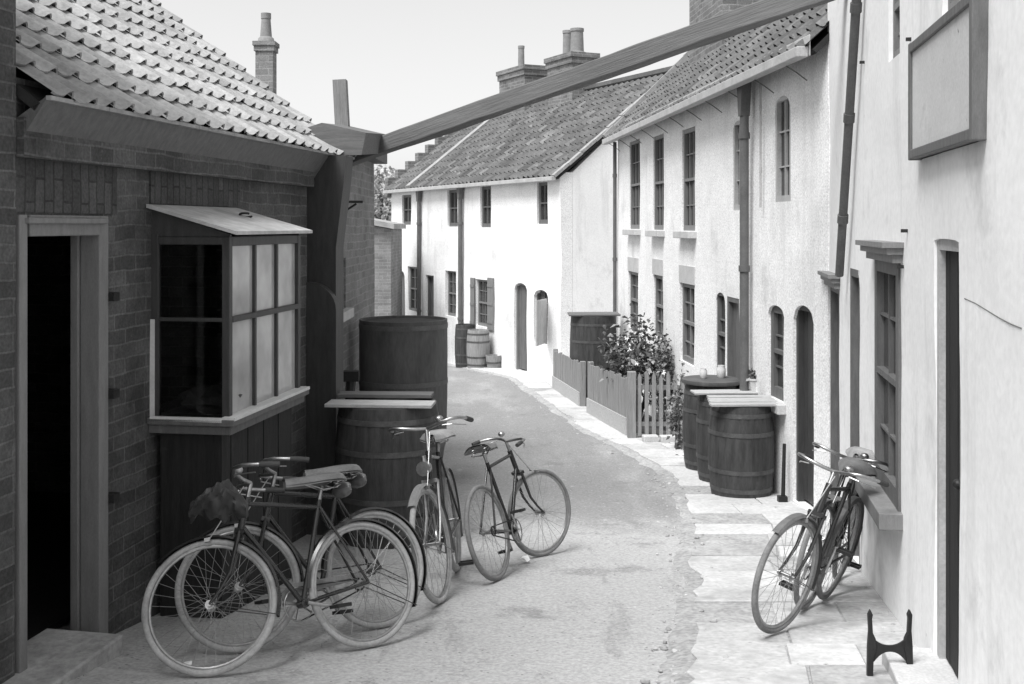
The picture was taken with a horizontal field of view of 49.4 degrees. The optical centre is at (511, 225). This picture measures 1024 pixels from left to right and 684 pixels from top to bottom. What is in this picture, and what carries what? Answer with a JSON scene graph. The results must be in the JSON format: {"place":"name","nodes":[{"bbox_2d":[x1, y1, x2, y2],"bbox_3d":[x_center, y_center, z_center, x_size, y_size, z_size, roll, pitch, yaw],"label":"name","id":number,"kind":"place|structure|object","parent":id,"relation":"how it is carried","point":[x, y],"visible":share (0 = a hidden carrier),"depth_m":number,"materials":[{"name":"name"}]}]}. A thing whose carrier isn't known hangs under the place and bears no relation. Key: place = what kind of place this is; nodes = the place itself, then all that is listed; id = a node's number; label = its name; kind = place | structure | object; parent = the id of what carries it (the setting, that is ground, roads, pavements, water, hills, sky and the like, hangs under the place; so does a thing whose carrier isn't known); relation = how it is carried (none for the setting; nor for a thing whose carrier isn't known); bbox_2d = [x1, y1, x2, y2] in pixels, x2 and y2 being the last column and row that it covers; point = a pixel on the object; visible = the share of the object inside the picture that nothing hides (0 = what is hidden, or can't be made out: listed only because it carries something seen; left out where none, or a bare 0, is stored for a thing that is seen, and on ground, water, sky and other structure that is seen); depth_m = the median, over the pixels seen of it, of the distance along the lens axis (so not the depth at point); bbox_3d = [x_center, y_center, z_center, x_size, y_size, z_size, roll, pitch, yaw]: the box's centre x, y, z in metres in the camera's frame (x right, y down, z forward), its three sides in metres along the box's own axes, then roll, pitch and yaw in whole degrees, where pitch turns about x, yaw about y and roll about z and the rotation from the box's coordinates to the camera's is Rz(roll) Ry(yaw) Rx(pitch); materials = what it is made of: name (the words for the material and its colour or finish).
{"place":"outdoors","nodes":[
{"label":"outdoors","id":0,"kind":"place"},
{"bbox_2d":[56,369,526,629],"bbox_3d":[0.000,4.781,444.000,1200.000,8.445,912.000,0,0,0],"label":"ground","id":1,"kind":"structure","parent":0,"point":[65,626],"depth_m":6.73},
{"bbox_2d":[0,0,15,683],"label":"brick house","id":2,"kind":"structure","parent":1,"relation":"on","point":[7,285],"depth_m":5.45,"materials":[{"name":"brick"}]},
{"bbox_2d":[15,0,355,672],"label":"brick workshop","id":3,"kind":"structure","parent":1,"relation":"on","point":[182,195],"depth_m":7.05,"materials":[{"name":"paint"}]},
{"bbox_2d":[146,204,312,618],"bbox_3d":[-1.865,1.583,7.525,0.590,3.434,1.390,0,0,9],"label":"bay window","id":4,"kind":"structure","parent":3,"relation":"in","point":[247,417],"depth_m":7.05,"materials":[{"name":"paint"}]},
{"bbox_2d":[252,12,279,99],"bbox_3d":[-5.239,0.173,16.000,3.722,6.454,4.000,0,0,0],"label":"chimney","id":5,"kind":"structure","parent":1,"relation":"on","point":[266,46],"depth_m":15.88,"materials":[{"name":"brick"}]},
{"bbox_2d":[302,79,386,399],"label":"brick outbuilding","id":6,"kind":"structure","parent":1,"relation":"on","point":[341,133],"depth_m":12.41,"materials":[{"name":"brick"}]},
{"bbox_2d":[343,308,353,322],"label":"window","id":7,"kind":"structure","parent":6,"relation":"in","point":[348,313],"depth_m":11.56,"materials":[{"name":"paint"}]},
{"bbox_2d":[346,0,834,165],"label":"timber beam","id":8,"kind":"structure","parent":6,"relation":"attached to","point":[731,23],"depth_m":10.01,"materials":[{"name":"grey wood"}]},
{"bbox_2d":[374,164,396,220],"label":"tree","id":9,"kind":"object","parent":1,"relation":"on","point":[380,211],"visible":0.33,"depth_m":47.65,"materials":[{"name":"grey plant"}]},
{"bbox_2d":[374,218,405,315],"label":"grey shed","id":10,"kind":"structure","parent":1,"relation":"on","point":[388,263],"depth_m":30.00,"materials":[{"name":"brick"}]},
{"bbox_2d":[383,27,672,373],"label":"white corner house","id":11,"kind":"structure","parent":1,"relation":"on","point":[507,232],"depth_m":28.31,"materials":[{"name":"paint"}]},
{"bbox_2d":[402,271,404,314],"bbox_3d":[-3.391,2.763,34.847,0.106,2.741,0.736,0,0,-26],"label":"door","id":12,"kind":"structure","parent":11,"relation":"in","point":[403,277],"depth_m":34.88,"materials":[{"name":"paint"}]},
{"bbox_2d":[404,195,410,224],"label":"window","id":13,"kind":"structure","parent":11,"relation":"in","point":[407,198],"depth_m":34.47,"materials":[{"name":"glass"}]},
{"bbox_2d":[410,267,416,310],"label":"window","id":14,"kind":"structure","parent":11,"relation":"in","point":[413,270],"depth_m":34.11,"materials":[{"name":"grey glass"}]},
{"bbox_2d":[428,275,433,315],"bbox_3d":[-2.301,2.705,32.596,0.106,2.506,0.644,0,0,-26],"label":"door","id":15,"kind":"structure","parent":11,"relation":"in","point":[430,278],"depth_m":32.75,"materials":[{"name":"paint"}]},
{"bbox_2d":[448,271,455,316],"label":"window","id":16,"kind":"structure","parent":11,"relation":"in","point":[451,274],"depth_m":31.33,"materials":[{"name":"grey glass"}]},
{"bbox_2d":[449,190,457,226],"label":"window","id":17,"kind":"structure","parent":11,"relation":"in","point":[453,201],"depth_m":31.21,"materials":[{"name":"glass"}]},
{"bbox_2d":[478,279,486,326],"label":"window","id":18,"kind":"structure","parent":11,"relation":"in","point":[482,284],"depth_m":29.48,"materials":[{"name":"grey glass"}]},
{"bbox_2d":[482,186,490,226],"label":"window","id":19,"kind":"structure","parent":11,"relation":"in","point":[486,191],"depth_m":29.14,"materials":[{"name":"glass"}]},
{"bbox_2d":[516,283,526,369],"bbox_3d":[0.304,2.476,27.212,0.106,2.153,0.708,0,0,-26],"label":"door","id":20,"kind":"structure","parent":11,"relation":"in","point":[521,291],"depth_m":27.38,"materials":[{"name":"paint"}]},
{"bbox_2d":[537,290,547,343],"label":"window","id":21,"kind":"structure","parent":11,"relation":"in","point":[542,295],"depth_m":26.25,"materials":[{"name":"paint"}]},
{"bbox_2d":[539,182,547,223],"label":"window","id":22,"kind":"structure","parent":11,"relation":"in","point":[543,199],"depth_m":26.27,"materials":[{"name":"glass"}]},
{"bbox_2d":[672,396,683,455],"bbox_3d":[2.167,2.494,13.520,0.451,0.971,0.482,0,0,0],"label":"leafy plant","id":23,"kind":"object","parent":1,"relation":"on","point":[679,441],"visible":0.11,"depth_m":13.52,"materials":[{"name":"grey plant"}]},
{"bbox_2d":[602,0,829,520],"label":"limewashed cottage","id":24,"kind":"structure","parent":1,"relation":"on","point":[721,245],"depth_m":12.72,"materials":[{"name":"grey paint"}]},
{"bbox_2d":[622,139,640,234],"bbox_3d":[2.175,-0.672,19.636,0.260,1.676,1.115,0,0,-5],"label":"window","id":25,"kind":"structure","parent":24,"relation":"in","point":[635,229],"depth_m":19.77,"materials":[{"name":"grey glass"}]},
{"bbox_2d":[628,257,638,328],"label":"window","id":26,"kind":"structure","parent":24,"relation":"in","point":[633,263],"depth_m":19.97,"materials":[{"name":"grey glass"}]},
{"bbox_2d":[645,134,664,236],"bbox_3d":[2.334,-0.633,17.655,0.260,1.612,0.964,0,0,-5],"label":"window","id":27,"kind":"structure","parent":24,"relation":"in","point":[658,231],"depth_m":17.76,"materials":[{"name":"grey glass"}]},
{"bbox_2d":[652,259,662,337],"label":"window","id":28,"kind":"structure","parent":24,"relation":"in","point":[657,264],"depth_m":17.87,"materials":[{"name":"grey glass"}]},
{"bbox_2d":[673,126,696,238],"bbox_3d":[2.494,-0.598,15.652,0.260,1.550,0.918,0,0,-5],"label":"window","id":29,"kind":"structure","parent":24,"relation":"in","point":[689,232],"depth_m":15.75,"materials":[{"name":"grey glass"}]},
{"bbox_2d":[679,265,694,364],"bbox_3d":[2.515,1.257,15.719,0.107,1.378,0.901,0,0,-5],"label":"window","id":30,"kind":"structure","parent":24,"relation":"in","point":[686,273],"depth_m":15.87,"materials":[{"name":"grey glass"}]},
{"bbox_2d":[717,293,724,366],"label":"window","id":31,"kind":"structure","parent":24,"relation":"in","point":[720,300],"depth_m":14.16,"materials":[{"name":"glass"}]},
{"bbox_2d":[727,296,739,388],"bbox_3d":[2.721,1.878,13.417,0.106,2.022,0.539,0,0,-5],"label":"door","id":32,"kind":"structure","parent":24,"relation":"in","point":[733,317],"depth_m":13.61,"materials":[{"name":"paint"}]},
{"bbox_2d":[734,121,739,209],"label":"window","id":33,"kind":"structure","parent":24,"relation":"in","point":[737,125],"depth_m":13.37,"materials":[{"name":"glass"}]},
{"bbox_2d":[771,306,785,414],"bbox_3d":[2.815,1.392,11.768,0.240,1.101,0.703,0,0,-5],"label":"window","id":34,"kind":"structure","parent":24,"relation":"in","point":[777,317],"depth_m":11.90,"materials":[{"name":"glass"}]},
{"bbox_2d":[776,96,790,201],"bbox_3d":[2.850,-0.801,11.572,0.060,1.103,0.497,0,0,-5],"label":"window","id":35,"kind":"structure","parent":24,"relation":"in","point":[783,125],"depth_m":11.69,"materials":[{"name":"glass"}]},
{"bbox_2d":[796,306,813,504],"bbox_3d":[2.941,1.773,10.916,0.106,1.986,0.590,0,0,-5],"label":"door","id":36,"kind":"structure","parent":24,"relation":"in","point":[804,320],"depth_m":11.13,"materials":[{"name":"paint"}]},
{"bbox_2d":[817,0,1023,683],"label":"limewashed house","id":37,"kind":"structure","parent":1,"relation":"on","point":[923,277],"depth_m":5.71,"materials":[{"name":"paint"}]},
{"bbox_2d":[830,287,839,502],"bbox_3d":[2.923,1.612,9.878,0.106,2.160,0.707,0,0,10],"label":"door","id":38,"kind":"structure","parent":37,"relation":"in","point":[834,293],"depth_m":10.17,"materials":[{"name":"paint"}]},
{"bbox_2d":[850,268,859,563],"bbox_3d":[2.697,1.478,8.595,0.090,2.280,0.560,0,0,10],"label":"door","id":39,"kind":"structure","parent":37,"relation":"in","point":[854,277],"depth_m":8.81,"materials":[{"name":"paint"}]},
{"bbox_2d":[874,260,901,511],"bbox_3d":[2.408,0.958,7.076,0.060,1.492,0.920,0,0,10],"label":"window","id":40,"kind":"structure","parent":37,"relation":"in","point":[887,277],"depth_m":7.08,"materials":[{"name":"paint"}]},
{"bbox_2d":[893,0,899,57],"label":"window","id":41,"kind":"structure","parent":37,"relation":"in","point":[896,3],"depth_m":6.94,"materials":[{"name":"grey paint"}]},
{"bbox_2d":[908,0,988,160],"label":"notice board","id":42,"kind":"object","parent":37,"relation":"attached to","point":[947,76],"visible":0.97,"depth_m":5.03,"materials":[{"name":"paint"}]},
{"bbox_2d":[937,239,960,677],"bbox_3d":[2.148,1.134,5.384,0.099,2.143,0.573,0,0,10],"label":"door","id":43,"kind":"structure","parent":37,"relation":"in","point":[948,344],"depth_m":5.54,"materials":[{"name":"paint"}]},
{"bbox_2d":[948,0,959,9],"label":"window","id":44,"kind":"structure","parent":37,"relation":"in","point":[951,3],"depth_m":5.36,"materials":[{"name":"grey paint"}]},
{"bbox_2d":[66,366,685,683],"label":"road","id":45,"kind":"structure","parent":0,"point":[587,601],"depth_m":7.46,"materials":[{"name":"grey concrete"}]},
{"bbox_2d":[2,628,122,683],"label":"door step","id":46,"kind":"object","parent":45,"relation":"on","point":[56,656],"depth_m":5.81,"materials":[{"name":"grey stone"}]},
{"bbox_2d":[88,667,154,674],"bbox_3d":[-2.103,2.541,5.013,0.365,0.500,1.499,0,0,9],"label":"door step","id":47,"kind":"object","parent":45,"relation":"on","point":[96,670],"depth_m":5.70,"materials":[{"name":"grey stone"}]},
{"bbox_2d":[141,461,418,676],"bbox_3d":[-1.175,1.819,6.070,1.564,1.036,0.546,5,-23,-38],"label":"bicycle","id":48,"kind":"object","parent":45,"relation":"on","point":[256,554],"visible":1,"depth_m":6.07,"materials":[{"name":"black metal"}]},
{"bbox_2d":[188,479,248,523],"bbox_3d":[-1.507,1.422,5.722,0.290,0.222,0.178,0,0,0],"label":"rolled cape","id":49,"kind":"object","parent":48,"relation":"hanging from","point":[223,501],"visible":1,"depth_m":5.68,"materials":[{"name":"black fabric"}]},
{"bbox_2d":[174,456,426,652],"bbox_3d":[-1.158,1.871,6.504,1.558,1.033,0.552,5,-21,-38],"label":"bicycle","id":50,"kind":"object","parent":45,"relation":"on","point":[278,538],"visible":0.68,"depth_m":6.46,"materials":[{"name":"black metal"}]},
{"bbox_2d":[343,370,359,398],"bbox_3d":[-1.600,2.124,11.035,0.160,1.362,0.170,0,0,0],"label":"pump post","id":51,"kind":"object","parent":45,"relation":"on","point":[351,378],"visible":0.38,"depth_m":11.00,"materials":[{"name":"black metal"}]},
{"bbox_2d":[335,398,440,548],"bbox_3d":[-1.070,2.110,9.620,0.913,1.170,0.913,0,0,0],"label":"barrel","id":52,"kind":"object","parent":45,"relation":"on","point":[376,452],"visible":0.52,"depth_m":9.21,"materials":[{"name":"grey wood"}]},
{"bbox_2d":[324,399,435,408],"bbox_3d":[-1.110,1.505,9.390,0.902,0.028,0.260,0,0,4],"label":"plank","id":53,"kind":"object","parent":52,"relation":"on","point":[420,404],"visible":1,"depth_m":9.33,"materials":[{"name":"grey wood"}]},
{"bbox_2d":[337,391,433,397],"bbox_3d":[-1.150,1.495,9.840,0.901,0.032,0.200,0,0,3],"label":"plank","id":54,"kind":"object","parent":52,"relation":"on","point":[382,394],"visible":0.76,"depth_m":9.75,"materials":[{"name":"grey wood"}]},
{"bbox_2d":[359,315,447,466],"bbox_3d":[-1.200,1.960,12.300,0.983,1.860,0.983,0,0,0],"label":"vat","id":55,"kind":"object","parent":45,"relation":"on","point":[403,352],"visible":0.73,"depth_m":11.90,"materials":[{"name":"paint"}]},
{"bbox_2d":[388,415,473,603],"bbox_3d":[-0.495,1.947,7.920,0.602,1.198,1.818,-8,-7,2],"label":"bicycle","id":56,"kind":"object","parent":45,"relation":"on","point":[444,481],"visible":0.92,"depth_m":7.70,"materials":[{"name":"grey metal"}]},
{"bbox_2d":[464,431,570,580],"bbox_3d":[-0.076,2.120,8.571,0.517,1.035,1.620,-17,-12,21],"label":"bicycle","id":57,"kind":"object","parent":45,"relation":"on","point":[509,520],"visible":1,"depth_m":8.45,"materials":[{"name":"black metal"}]},
{"bbox_2d":[520,555,529,561],"bbox_3d":[0.101,2.591,8.662,0.078,0.031,0.062,0,0,21],"label":"paper scrap","id":58,"kind":"object","parent":45,"relation":"on","point":[526,558],"visible":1,"depth_m":8.67,"materials":[{"name":"white paper"}]},
{"bbox_2d":[157,0,688,219],"label":"sky","id":59,"kind":"structure","parent":0,"point":[404,63],"materials":[{"name":"white"}]},
{"bbox_2d":[610,409,672,434],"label":"garden soil","id":60,"kind":"structure","parent":0,"point":[650,429],"depth_m":16.66,"materials":[{"name":"soil"}]},
{"bbox_2d":[570,316,615,397],"bbox_3d":[1.500,2.431,20.600,0.861,1.550,0.861,0,0,0],"label":"barrel","id":61,"kind":"object","parent":60,"relation":"on","point":[586,332],"visible":0.47,"depth_m":20.22,"materials":[{"name":"grey wood"}]},
{"bbox_2d":[567,312,617,313],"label":"plank","id":62,"kind":"object","parent":61,"relation":"on","point":[592,312],"visible":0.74,"depth_m":20.73,"materials":[{"name":"grey wood"}]},
{"bbox_2d":[568,313,620,315],"bbox_3d":[1.510,1.634,20.400,0.940,0.035,0.300,0,0,0],"label":"plank","id":63,"kind":"object","parent":61,"relation":"on","point":[593,314],"visible":1,"depth_m":20.26,"materials":[{"name":"grey wood"}]},
{"bbox_2d":[596,303,670,421],"bbox_3d":[2.024,2.171,17.273,1.418,1.928,1.760,0,0,0],"label":"rose bush","id":64,"kind":"object","parent":60,"relation":"on","point":[634,356],"visible":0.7,"depth_m":17.14,"materials":[{"name":"grey plant"}]},
{"bbox_2d":[642,333,674,429],"bbox_3d":[2.239,2.350,16.622,0.623,1.516,0.655,0,0,0],"label":"garden shrub","id":65,"kind":"object","parent":60,"relation":"on","point":[664,370],"visible":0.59,"depth_m":16.52,"materials":[{"name":"grey plant"}]},
{"bbox_2d":[448,363,915,683],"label":"pavement","id":66,"kind":"structure","parent":0,"point":[826,639],"depth_m":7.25,"materials":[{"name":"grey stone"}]},
{"bbox_2d":[455,323,475,367],"bbox_3d":[-1.220,3.140,29.100,0.560,1.120,0.560,0,0,0],"label":"barrel","id":67,"kind":"object","parent":66,"relation":"on","point":[461,330],"visible":0.66,"depth_m":28.86,"materials":[{"name":"grey wood"}]},
{"bbox_2d":[467,329,489,367],"bbox_3d":[-0.866,3.159,28.500,0.600,0.980,0.600,0,0,0],"label":"barrel","id":68,"kind":"object","parent":66,"relation":"on","point":[478,345],"visible":0.92,"depth_m":28.25,"materials":[{"name":"wood"}]},
{"bbox_2d":[485,354,500,367],"bbox_3d":[-0.466,3.448,28.200,0.414,0.330,0.414,0,0,0],"label":"wooden tub","id":69,"kind":"object","parent":66,"relation":"on","point":[493,360],"visible":1,"depth_m":28.05,"materials":[{"name":"wood"}]},
{"bbox_2d":[83,368,913,683],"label":"grit","id":70,"kind":"object","parent":66,"relation":"on","point":[667,628],"visible":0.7,"depth_m":7.31,"materials":[{"name":"grey gravel"}]},
{"bbox_2d":[552,349,585,405],"bbox_3d":[1.041,2.839,20.853,0.118,0.970,3.210,0,0,-6],"label":"board fence","id":71,"kind":"object","parent":66,"relation":"on","point":[568,371],"visible":0.91,"depth_m":20.32,"materials":[{"name":"grey wood"}]},
{"bbox_2d":[586,361,626,435],"bbox_3d":[1.496,2.666,17.254,0.118,0.995,2.622,0,0,-9],"label":"board fence","id":72,"kind":"object","parent":66,"relation":"on","point":[605,396],"visible":0.69,"depth_m":17.11,"materials":[{"name":"grey wood"}]},
{"bbox_2d":[642,434,658,441],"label":"stone block","id":73,"kind":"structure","parent":66,"relation":"on","point":[650,437],"depth_m":15.38,"materials":[{"name":"grey stone"}]},
{"bbox_2d":[627,370,684,437],"bbox_3d":[2.096,2.551,15.800,0.912,0.999,0.120,0,0,0],"label":"picket fence","id":74,"kind":"object","parent":66,"relation":"on","point":[632,388],"visible":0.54,"depth_m":15.78,"materials":[{"name":"grey wood"}]},
{"bbox_2d":[659,435,674,442],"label":"stone block","id":75,"kind":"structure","parent":66,"relation":"on","point":[662,438],"depth_m":15.35,"materials":[{"name":"grey stone"}]},
{"bbox_2d":[662,360,688,449],"bbox_3d":[2.172,2.410,14.759,0.456,1.242,0.560,0,0,42],"label":"leafy plant","id":76,"kind":"object","parent":66,"relation":"on","point":[676,415],"visible":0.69,"depth_m":14.74,"materials":[{"name":"grey plant"}]},
{"bbox_2d":[681,375,739,470],"bbox_3d":[2.400,2.374,13.350,0.730,1.084,0.730,0,0,0],"label":"barrel","id":77,"kind":"object","parent":66,"relation":"on","point":[698,382],"visible":0.41,"depth_m":13.17,"materials":[{"name":"grey wood"}]},
{"bbox_2d":[700,368,706,378],"bbox_3d":[2.300,1.772,13.360,0.090,0.120,0.090,0,0,0],"label":"jar","id":78,"kind":"object","parent":77,"relation":"on","point":[703,373],"visible":1,"depth_m":13.33,"materials":[{"name":"white ceramic"}]},
{"bbox_2d":[717,365,725,377],"bbox_3d":[2.520,1.757,13.400,0.110,0.150,0.110,0,0,0],"label":"jar","id":79,"kind":"object","parent":77,"relation":"on","point":[721,371],"visible":1,"depth_m":13.36,"materials":[{"name":"white ceramic"}]},
{"bbox_2d":[696,394,751,481],"bbox_3d":[2.410,2.387,12.550,0.659,0.990,0.659,0,0,0],"label":"barrel","id":80,"kind":"object","parent":66,"relation":"on","point":[703,415],"visible":0.27,"depth_m":12.41,"materials":[{"name":"grey wood"}]},
{"bbox_2d":[690,389,757,394],"bbox_3d":[2.405,1.874,12.525,0.752,0.022,0.260,0,0,-4],"label":"plank","id":81,"kind":"object","parent":80,"relation":"on","point":[721,392],"visible":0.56,"depth_m":12.42,"materials":[{"name":"grey wood"}]},
{"bbox_2d":[746,368,755,390],"bbox_3d":[2.738,1.734,12.553,0.209,0.257,0.209,0,0,39],"label":"potted plant","id":82,"kind":"object","parent":81,"relation":"on","point":[751,379],"visible":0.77,"depth_m":12.51,"materials":[{"name":"white plant"}]},
{"bbox_2d":[708,407,774,498],"bbox_3d":[2.420,2.357,11.750,0.689,0.970,0.689,0,0,0],"label":"barrel","id":83,"kind":"object","parent":66,"relation":"on","point":[741,449],"visible":0.87,"depth_m":11.46,"materials":[{"name":"grey wood"}]},
{"bbox_2d":[707,395,772,397],"bbox_3d":[2.460,1.848,11.995,0.701,0.025,0.130,0,0,-2],"label":"plank","id":84,"kind":"object","parent":83,"relation":"on","point":[732,396],"visible":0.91,"depth_m":11.95,"materials":[{"name":"grey wood"}]},
{"bbox_2d":[707,397,774,399],"bbox_3d":[2.440,1.852,11.835,0.701,0.025,0.130,0,0,-2],"label":"plank","id":85,"kind":"object","parent":83,"relation":"on","point":[739,398],"visible":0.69,"depth_m":11.84,"materials":[{"name":"grey wood"}]},
{"bbox_2d":[708,399,776,402],"bbox_3d":[2.420,1.848,11.675,0.701,0.025,0.130,0,0,-2],"label":"plank","id":86,"kind":"object","parent":83,"relation":"on","point":[753,400],"visible":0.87,"depth_m":11.67,"materials":[{"name":"grey wood"}]},
{"bbox_2d":[709,402,777,406],"bbox_3d":[2.400,1.852,11.515,0.701,0.025,0.130,0,0,-2],"label":"plank","id":87,"kind":"object","parent":83,"relation":"on","point":[747,404],"visible":0.98,"depth_m":11.46,"materials":[{"name":"grey wood"}]},
{"bbox_2d":[777,443,787,501],"bbox_3d":[2.735,2.510,11.250,0.090,0.602,0.080,0,0,0],"label":"hitching post","id":88,"kind":"object","parent":66,"relation":"on","point":[782,497],"visible":1,"depth_m":11.24,"materials":[{"name":"black metal"}]},
{"bbox_2d":[751,452,888,633],"bbox_3d":[1.940,1.911,6.827,0.547,1.028,1.740,18,4,32],"label":"bicycle","id":89,"kind":"object","parent":66,"relation":"on","point":[852,467],"visible":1,"depth_m":6.62,"materials":[{"name":"black metal"}]},
{"bbox_2d":[793,442,887,609],"bbox_3d":[2.210,1.972,7.466,0.543,1.023,1.729,14,1,29],"label":"bicycle","id":90,"kind":"object","parent":66,"relation":"on","point":[862,454],"visible":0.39,"depth_m":7.20,"materials":[{"name":"black metal"}]},
{"bbox_2d":[866,609,912,675],"bbox_3d":[1.885,2.087,5.550,0.228,0.344,0.024,0,0,0],"label":"boot scraper","id":91,"kind":"object","parent":66,"relation":"on","point":[903,648],"visible":0.86,"depth_m":5.54,"materials":[{"name":"black metal"}]}
]}

